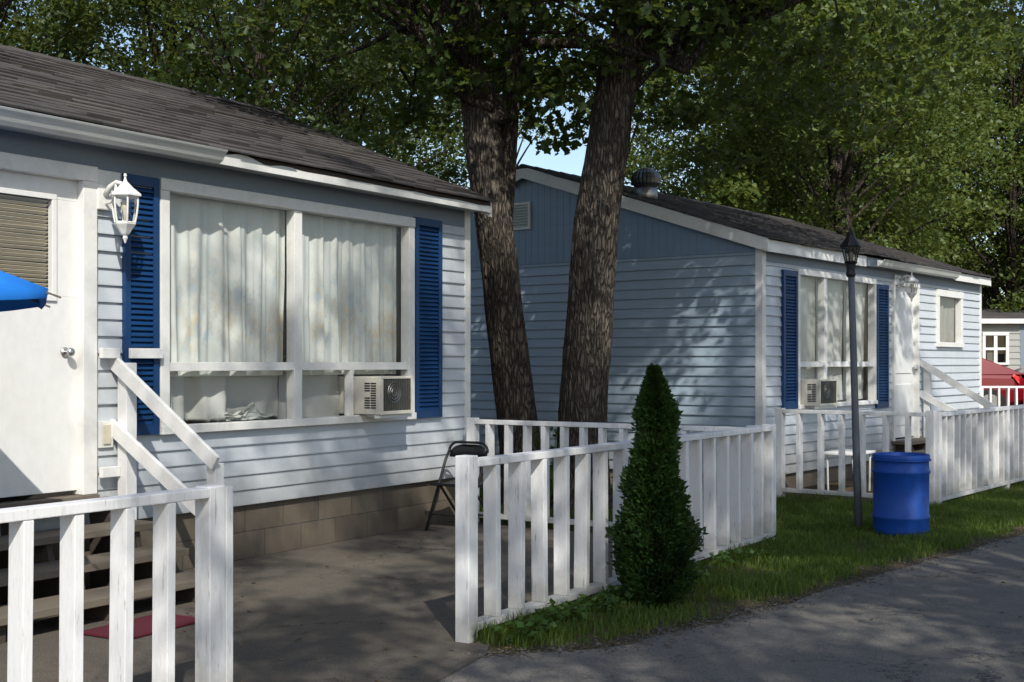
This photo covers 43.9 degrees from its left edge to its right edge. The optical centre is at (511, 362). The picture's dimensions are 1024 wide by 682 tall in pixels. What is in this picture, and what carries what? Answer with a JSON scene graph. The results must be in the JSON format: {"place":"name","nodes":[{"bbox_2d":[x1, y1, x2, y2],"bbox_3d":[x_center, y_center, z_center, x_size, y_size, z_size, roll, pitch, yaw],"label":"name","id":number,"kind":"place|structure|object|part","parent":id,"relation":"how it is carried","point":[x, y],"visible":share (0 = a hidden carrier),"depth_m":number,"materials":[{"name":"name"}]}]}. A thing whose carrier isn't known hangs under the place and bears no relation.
{"place":"outdoors","nodes":[
{"label":"outdoors","id":0,"kind":"place"},
{"bbox_2d":[0,522,723,681],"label":"driveway","id":1,"kind":"structure","parent":0,"point":[341,608],"depth_m":7.44,"materials":[{"name":"concrete"}]},
{"bbox_2d":[0,271,60,311],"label":"patio umbrella","id":2,"kind":"object","parent":1,"relation":"on","point":[17,293],"visible":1,"depth_m":5.75,"materials":[{"name":"blue fabric"}]},
{"bbox_2d":[0,496,194,643],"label":"porch steps","id":3,"kind":"structure","parent":1,"relation":"on","point":[46,575],"depth_m":7.68,"materials":[{"name":"brown wood"}]},
{"bbox_2d":[83,614,194,638],"bbox_3d":[-2.071,1.481,7.149,0.360,0.014,0.620,0,0,30],"label":"door mat","id":4,"kind":"object","parent":1,"relation":"on","point":[142,626],"depth_m":7.10,"materials":[{"name":"red fabric"}]},
{"bbox_2d":[99,348,223,519],"bbox_3d":[-2.230,0.700,8.433,1.052,1.600,0.530,0,0,33],"label":"handrail","id":5,"kind":"object","parent":1,"relation":"on","point":[132,386],"visible":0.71,"depth_m":8.45,"materials":[{"name":"white paint"}]},
{"bbox_2d":[425,441,488,530],"bbox_3d":[-0.443,1.103,11.401,0.445,0.790,0.560,0,0,33],"label":"folding chair","id":6,"kind":"object","parent":1,"relation":"on","point":[467,448],"visible":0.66,"depth_m":11.45,"materials":[{"name":"black metal"}]},
{"bbox_2d":[0,0,1023,351],"label":"sky","id":7,"kind":"structure","parent":0,"point":[572,163],"materials":[{"name":"white"}]},
{"bbox_2d":[532,426,570,499],"bbox_3d":[0.349,1.063,12.678,0.488,0.876,0.492,0,0,0],"label":"weed plant","id":8,"kind":"object","parent":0,"point":[552,462],"visible":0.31,"depth_m":12.69,"materials":[{"name":"green plant"}]},
{"bbox_2d":[437,535,1023,681],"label":"road","id":9,"kind":"structure","parent":0,"point":[914,624],"depth_m":6.77,"materials":[{"name":"grey asphalt"}]},
{"bbox_2d":[452,474,1023,656],"bbox_3d":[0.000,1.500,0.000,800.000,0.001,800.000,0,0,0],"label":"ground","id":10,"kind":"structure","parent":0,"point":[834,486],"depth_m":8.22,"materials":[{"name":"green plant"}]},
{"bbox_2d":[0,0,115,66],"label":"tree","id":11,"kind":"object","parent":10,"relation":"on","point":[36,3],"visible":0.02,"depth_m":33.50,"materials":[{"name":"green plant"}]},
{"bbox_2d":[0,0,115,63],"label":"tree","id":12,"kind":"object","parent":10,"relation":"on","point":[5,20],"visible":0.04,"depth_m":23.50,"materials":[{"name":"green plant"}]},
{"bbox_2d":[0,0,175,77],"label":"tree","id":13,"kind":"object","parent":10,"relation":"on","point":[62,12],"visible":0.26,"depth_m":20.92,"materials":[{"name":"green plant"}]},
{"bbox_2d":[0,484,232,681],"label":"picket fence","id":14,"kind":"object","parent":10,"relation":"on","point":[213,583],"visible":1,"depth_m":4.92,"materials":[{"name":"white paint"}]},
{"bbox_2d":[0,0,303,119],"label":"tree","id":15,"kind":"object","parent":10,"relation":"on","point":[118,35],"visible":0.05,"depth_m":30.23,"materials":[{"name":"green plant"}]},
{"bbox_2d":[0,0,386,108],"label":"tree","id":16,"kind":"object","parent":10,"relation":"on","point":[74,43],"visible":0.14,"depth_m":23.02,"materials":[{"name":"green plant"}]},
{"bbox_2d":[0,44,496,602],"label":"cottage","id":17,"kind":"structure","parent":10,"relation":"on","point":[72,134],"depth_m":9.57,"materials":[{"name":"blue plastic"}]},
{"bbox_2d":[0,152,99,508],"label":"door","id":18,"kind":"structure","parent":17,"relation":"in","point":[48,356],"depth_m":8.21,"materials":[{"name":"white paint"}]},
{"bbox_2d":[97,173,140,242],"bbox_3d":[-2.606,-1.020,8.423,0.309,0.460,0.216,0,0,33],"label":"wall lantern","id":19,"kind":"object","parent":17,"relation":"attached to","point":[107,195],"depth_m":8.38,"materials":[{"name":"white metal"}]},
{"bbox_2d":[170,371,277,422],"bbox_3d":[-2.240,0.223,9.640,0.165,0.446,1.376,0,0,33],"label":"curtain","id":20,"kind":"object","parent":17,"relation":"hanging from","point":[202,398],"visible":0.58,"depth_m":9.58,"materials":[{"name":"white fabric"}]},
{"bbox_2d":[170,193,284,376],"bbox_3d":[-2.189,-0.580,9.610,0.068,1.360,1.380,0,0,33],"label":"curtain","id":21,"kind":"object","parent":17,"relation":"hanging from","point":[227,270],"visible":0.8,"depth_m":9.64,"materials":[{"name":"white fabric"}]},
{"bbox_2d":[220,401,272,420],"bbox_3d":[-2.051,0.368,9.795,0.079,0.144,0.564,0,0,33],"label":"cloth","id":22,"kind":"object","parent":17,"relation":"in","point":[252,411],"visible":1,"depth_m":9.83,"materials":[{"name":"white fabric"}]},
{"bbox_2d":[158,178,416,434],"bbox_3d":[-1.699,-0.397,10.181,0.115,1.805,2.960,0,0,33],"label":"window","id":23,"kind":"structure","parent":17,"relation":"in","point":[294,365],"depth_m":10.10,"materials":[{"name":"white wood"}]},
{"bbox_2d":[278,370,338,418],"bbox_3d":[-1.681,0.240,10.532,0.035,0.480,0.720,0,0,35],"label":"curtain","id":24,"kind":"object","parent":17,"relation":"hanging from","point":[320,395],"visible":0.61,"depth_m":10.57,"materials":[{"name":"white fabric"}]},
{"bbox_2d":[286,210,396,374],"bbox_3d":[-1.420,-0.580,10.811,0.073,1.360,1.472,0,0,33],"label":"curtain","id":25,"kind":"object","parent":17,"relation":"hanging from","point":[348,290],"visible":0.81,"depth_m":10.82,"materials":[{"name":"white fabric"}]},
{"bbox_2d":[338,376,412,418],"bbox_3d":[-1.176,0.290,10.921,0.500,0.350,0.500,0,0,33],"label":"air conditioner","id":26,"kind":"object","parent":17,"relation":"attached to","point":[376,397],"visible":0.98,"depth_m":10.72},
{"bbox_2d":[62,0,448,150],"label":"tree","id":27,"kind":"object","parent":10,"relation":"on","point":[367,65],"visible":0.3,"depth_m":20.96,"materials":[{"name":"green plant"}]},
{"bbox_2d":[136,1,499,178],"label":"tree","id":28,"kind":"object","parent":10,"relation":"on","point":[333,117],"visible":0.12,"depth_m":24.72,"materials":[{"name":"green plant"}]},
{"bbox_2d":[202,2,466,184],"bbox_3d":[-4.374,-5.157,33.796,7.074,13.516,7.513,0,0,14],"label":"tree","id":29,"kind":"object","parent":10,"relation":"on","point":[375,114],"visible":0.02,"depth_m":33.76,"materials":[{"name":"green plant"}]},
{"bbox_2d":[272,23,469,188],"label":"tree","id":30,"kind":"object","parent":10,"relation":"on","point":[463,185],"visible":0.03,"depth_m":41.18,"materials":[{"name":"green plant"}]},
{"bbox_2d":[128,0,774,503],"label":"tree","id":31,"kind":"object","parent":10,"relation":"on","point":[490,134],"visible":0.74,"depth_m":13.15,"materials":[{"name":"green plant"}]},
{"bbox_2d":[402,0,594,175],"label":"tree","id":32,"kind":"object","parent":10,"relation":"on","point":[526,119],"visible":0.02,"depth_m":33.14,"materials":[{"name":"green plant"}]},
{"bbox_2d":[35,527,1023,681],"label":"leaf litter","id":33,"kind":"object","parent":10,"relation":"on","point":[687,616],"visible":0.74,"depth_m":7.55,"materials":[{"name":"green plant"}]},
{"bbox_2d":[466,417,759,543],"bbox_3d":[0.804,1.032,11.162,2.870,1.036,0.102,0,0,33],"label":"picket fence","id":34,"kind":"object","parent":10,"relation":"on","point":[472,428],"visible":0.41,"depth_m":11.53,"materials":[{"name":"white paint"}]},
{"bbox_2d":[455,424,775,642],"bbox_3d":[0.945,1.024,8.678,0.106,1.053,4.510,0,0,33],"label":"picket fence","id":35,"kind":"object","parent":10,"relation":"on","point":[737,505],"visible":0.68,"depth_m":7.83,"materials":[{"name":"white paint"}]},
{"bbox_2d":[540,0,706,159],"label":"tree","id":36,"kind":"object","parent":10,"relation":"on","point":[560,53],"visible":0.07,"depth_m":36.70,"materials":[{"name":"green plant"}]},
{"bbox_2d":[491,535,785,640],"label":"weeds","id":37,"kind":"object","parent":10,"relation":"on","point":[547,617],"visible":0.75,"depth_m":7.44,"materials":[{"name":"green plant"}]},
{"bbox_2d":[605,363,708,607],"bbox_3d":[0.899,0.763,7.853,0.667,1.529,0.605,0,0,0],"label":"cedar shrub","id":38,"kind":"object","parent":10,"relation":"on","point":[657,539],"visible":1,"depth_m":7.74,"materials":[{"name":"green plant"}]},
{"bbox_2d":[392,0,1023,511],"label":"tree","id":39,"kind":"object","parent":10,"relation":"on","point":[586,356],"visible":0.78,"depth_m":12.82,"materials":[{"name":"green plant"}]},
{"bbox_2d":[625,8,815,211],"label":"tree","id":40,"kind":"object","parent":10,"relation":"on","point":[641,155],"visible":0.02,"depth_m":47.53,"materials":[{"name":"green plant"}]},
{"bbox_2d":[470,164,994,487],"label":"cottage","id":41,"kind":"structure","parent":10,"relation":"on","point":[707,308],"depth_m":15.69,"materials":[{"name":"blue plastic"}]},
{"bbox_2d":[801,276,814,378],"bbox_3d":[3.540,-0.290,15.493,0.078,1.540,0.760,0,0,37],"label":"curtain","id":42,"kind":"object","parent":41,"relation":"hanging from","point":[807,319],"visible":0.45,"depth_m":15.68,"materials":[{"name":"white fabric"}]},
{"bbox_2d":[801,379,836,408],"bbox_3d":[3.627,0.372,15.396,0.460,0.345,0.590,0,0,37],"label":"air conditioner","id":43,"kind":"object","parent":41,"relation":"attached to","point":[818,393],"visible":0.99,"depth_m":15.15,"materials":[{"name":"white plastic"}]},
{"bbox_2d":[815,278,843,399],"bbox_3d":[4.050,-0.290,16.161,0.078,1.540,0.859,0,0,37],"label":"curtain","id":44,"kind":"object","parent":41,"relation":"hanging from","point":[834,311],"visible":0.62,"depth_m":16.22,"materials":[{"name":"white fabric"}]},
{"bbox_2d":[795,268,877,408],"bbox_3d":[4.110,-0.285,16.068,0.115,1.670,2.465,0,0,37],"label":"window","id":45,"kind":"structure","parent":41,"relation":"in","point":[822,364],"depth_m":16.10,"materials":[{"name":"white wood"}]},
{"bbox_2d":[843,282,864,399],"bbox_3d":[4.541,-0.290,16.805,0.080,1.540,0.720,0,0,37],"label":"curtain","id":46,"kind":"object","parent":41,"relation":"hanging from","point":[860,297],"visible":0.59,"depth_m":16.84,"materials":[{"name":"white fabric"}]},
{"bbox_2d":[891,279,919,440],"bbox_3d":[5.529,-0.035,17.945,0.120,2.230,1.010,0,0,37],"label":"door","id":47,"kind":"structure","parent":41,"relation":"in","point":[905,317],"depth_m":17.97,"materials":[{"name":"metal"}]},
{"bbox_2d":[897,272,918,301],"bbox_3d":[5.485,-1.048,17.607,0.278,0.414,0.194,0,0,37],"label":"wall lantern","id":48,"kind":"object","parent":41,"relation":"attached to","point":[911,279],"depth_m":17.56,"materials":[{"name":"white metal"}]},
{"bbox_2d":[940,297,954,342],"bbox_3d":[6.610,-0.665,19.500,0.054,0.770,1.045,0,0,37],"label":"curtain","id":49,"kind":"object","parent":41,"relation":"hanging from","point":[947,308],"visible":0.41,"depth_m":19.66,"materials":[{"name":"white fabric"}]},
{"bbox_2d":[932,289,964,346],"bbox_3d":[6.678,-0.670,19.439,0.115,0.860,1.180,0,0,37],"label":"window","id":50,"kind":"structure","parent":41,"relation":"in","point":[958,296],"depth_m":19.56,"materials":[{"name":"white wood"}]},
{"bbox_2d":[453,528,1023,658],"bbox_3d":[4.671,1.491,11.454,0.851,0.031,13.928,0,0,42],"label":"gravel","id":51,"kind":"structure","parent":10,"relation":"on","point":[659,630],"depth_m":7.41,"materials":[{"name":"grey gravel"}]},
{"bbox_2d":[586,1,920,235],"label":"tree","id":52,"kind":"object","parent":10,"relation":"on","point":[644,142],"visible":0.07,"depth_m":31.69,"materials":[{"name":"green plant"}]},
{"bbox_2d":[633,21,886,240],"bbox_3d":[7.622,-4.468,37.288,7.306,12.152,7.605,0,0,-23],"label":"tree","id":53,"kind":"object","parent":10,"relation":"on","point":[853,174],"visible":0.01,"depth_m":37.58,"materials":[{"name":"green plant"}]},
{"bbox_2d":[687,0,977,235],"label":"tree","id":54,"kind":"object","parent":10,"relation":"on","point":[737,195],"visible":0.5,"depth_m":24.50,"materials":[{"name":"green plant"}]},
{"bbox_2d":[718,0,948,244],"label":"tree","id":55,"kind":"object","parent":10,"relation":"on","point":[826,153],"visible":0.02,"depth_m":41.89,"materials":[{"name":"green plant"}]},
{"bbox_2d":[669,0,1005,262],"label":"tree","id":56,"kind":"object","parent":10,"relation":"on","point":[892,216],"visible":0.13,"depth_m":30.32,"materials":[{"name":"green plant"}]},
{"bbox_2d":[656,0,1023,266],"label":"tree","id":57,"kind":"object","parent":10,"relation":"on","point":[955,143],"visible":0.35,"depth_m":26.36,"materials":[{"name":"green plant"}]},
{"bbox_2d":[824,449,875,490],"bbox_3d":[3.929,1.266,14.820,0.400,0.472,0.640,0,0,37],"label":"side table","id":58,"kind":"object","parent":10,"relation":"on","point":[848,452],"visible":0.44,"depth_m":14.74,"materials":[{"name":"white paint"}]},
{"bbox_2d":[840,226,862,528],"bbox_3d":[3.044,0.161,11.400,0.207,2.781,0.173,0,0,0],"label":"lamp post","id":59,"kind":"object","parent":10,"relation":"on","point":[850,241],"visible":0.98,"depth_m":11.37,"materials":[{"name":"black metal"}]},
{"bbox_2d":[775,408,936,504],"bbox_3d":[3.678,1.023,13.714,1.790,1.053,0.100,0,0,37],"label":"picket fence","id":60,"kind":"object","parent":10,"relation":"on","point":[929,415],"visible":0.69,"depth_m":13.78,"materials":[{"name":"white paint"}]},
{"bbox_2d":[871,452,930,536],"bbox_3d":[3.420,1.150,11.170,0.512,0.700,0.512,0,0,0],"label":"barrel","id":61,"kind":"object","parent":10,"relation":"on","point":[901,491],"visible":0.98,"depth_m":10.97,"materials":[{"name":"blue plastic"}]},
{"bbox_2d":[778,0,1023,269],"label":"tree","id":62,"kind":"object","parent":10,"relation":"on","point":[972,162],"visible":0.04,"depth_m":36.27,"materials":[{"name":"green plant"}]},
{"bbox_2d":[892,437,925,452],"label":"porch steps","id":63,"kind":"structure","parent":10,"relation":"on","point":[918,445],"depth_m":17.59,"materials":[{"name":"brown wood"}]},
{"bbox_2d":[809,0,1023,307],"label":"tree","id":64,"kind":"object","parent":10,"relation":"on","point":[988,298],"visible":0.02,"depth_m":37.79,"materials":[{"name":"green plant"}]},
{"bbox_2d":[858,0,1023,362],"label":"tree","id":65,"kind":"object","parent":10,"relation":"on","point":[1010,274],"visible":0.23,"depth_m":34.97,"materials":[{"name":"green plant"}]},
{"bbox_2d":[892,1,1023,307],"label":"tree","id":66,"kind":"object","parent":10,"relation":"on","point":[1019,212],"visible":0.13,"depth_m":36.90,"materials":[{"name":"green plant"}]},
{"bbox_2d":[920,359,997,436],"bbox_3d":[6.438,0.720,18.105,1.300,1.561,0.122,0,0,37],"label":"handrail","id":67,"kind":"object","parent":10,"relation":"on","point":[928,398],"visible":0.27,"depth_m":18.27,"materials":[{"name":"white paint"}]},
{"bbox_2d":[902,53,1023,307],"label":"tree","id":68,"kind":"object","parent":10,"relation":"on","point":[1000,229],"visible":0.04,"depth_m":39.74,"materials":[{"name":"green plant"}]},
{"bbox_2d":[935,404,1023,504],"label":"picket fence","id":69,"kind":"object","parent":10,"relation":"on","point":[979,449],"visible":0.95,"depth_m":14.19,"materials":[{"name":"white paint"}]},
{"bbox_2d":[982,386,1023,407],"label":"picket fence","id":70,"kind":"object","parent":10,"relation":"on","point":[1007,394],"visible":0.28,"depth_m":26.45,"materials":[{"name":"white paint"}]},
{"bbox_2d":[1003,75,1023,155],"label":"tree","id":71,"kind":"object","parent":10,"relation":"on","point":[1022,137],"visible":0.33,"depth_m":37.11,"materials":[{"name":"green plant"}]},
{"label":"parking lot","id":72,"kind":"structure","parent":0,"visible":0},
{"bbox_2d":[982,358,1023,407],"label":"parked car","id":73,"kind":"object","parent":72,"relation":"on","point":[994,374],"visible":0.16,"depth_m":28.14,"materials":[{"name":"red paint"}]},
{"bbox_2d":[982,308,1023,369],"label":"shed","id":74,"kind":"structure","parent":72,"relation":"on","point":[997,326],"depth_m":32.48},
{"bbox_2d":[982,332,1008,364],"bbox_3d":[12.360,-0.365,32.492,0.680,0.830,0.115,0,0,0],"label":"window","id":75,"kind":"structure","parent":74,"relation":"in","point":[984,334],"depth_m":32.46,"materials":[{"name":"white wood"}]},
{"bbox_2d":[1015,366,1023,404],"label":"parked car","id":76,"kind":"object","parent":72,"relation":"on","point":[1021,370],"visible":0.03,"depth_m":28.83,"materials":[{"name":"red paint"}]},
{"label":"windows","id":77,"kind":"part","parent":76,"relation":"part of","materials":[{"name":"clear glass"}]}
]}

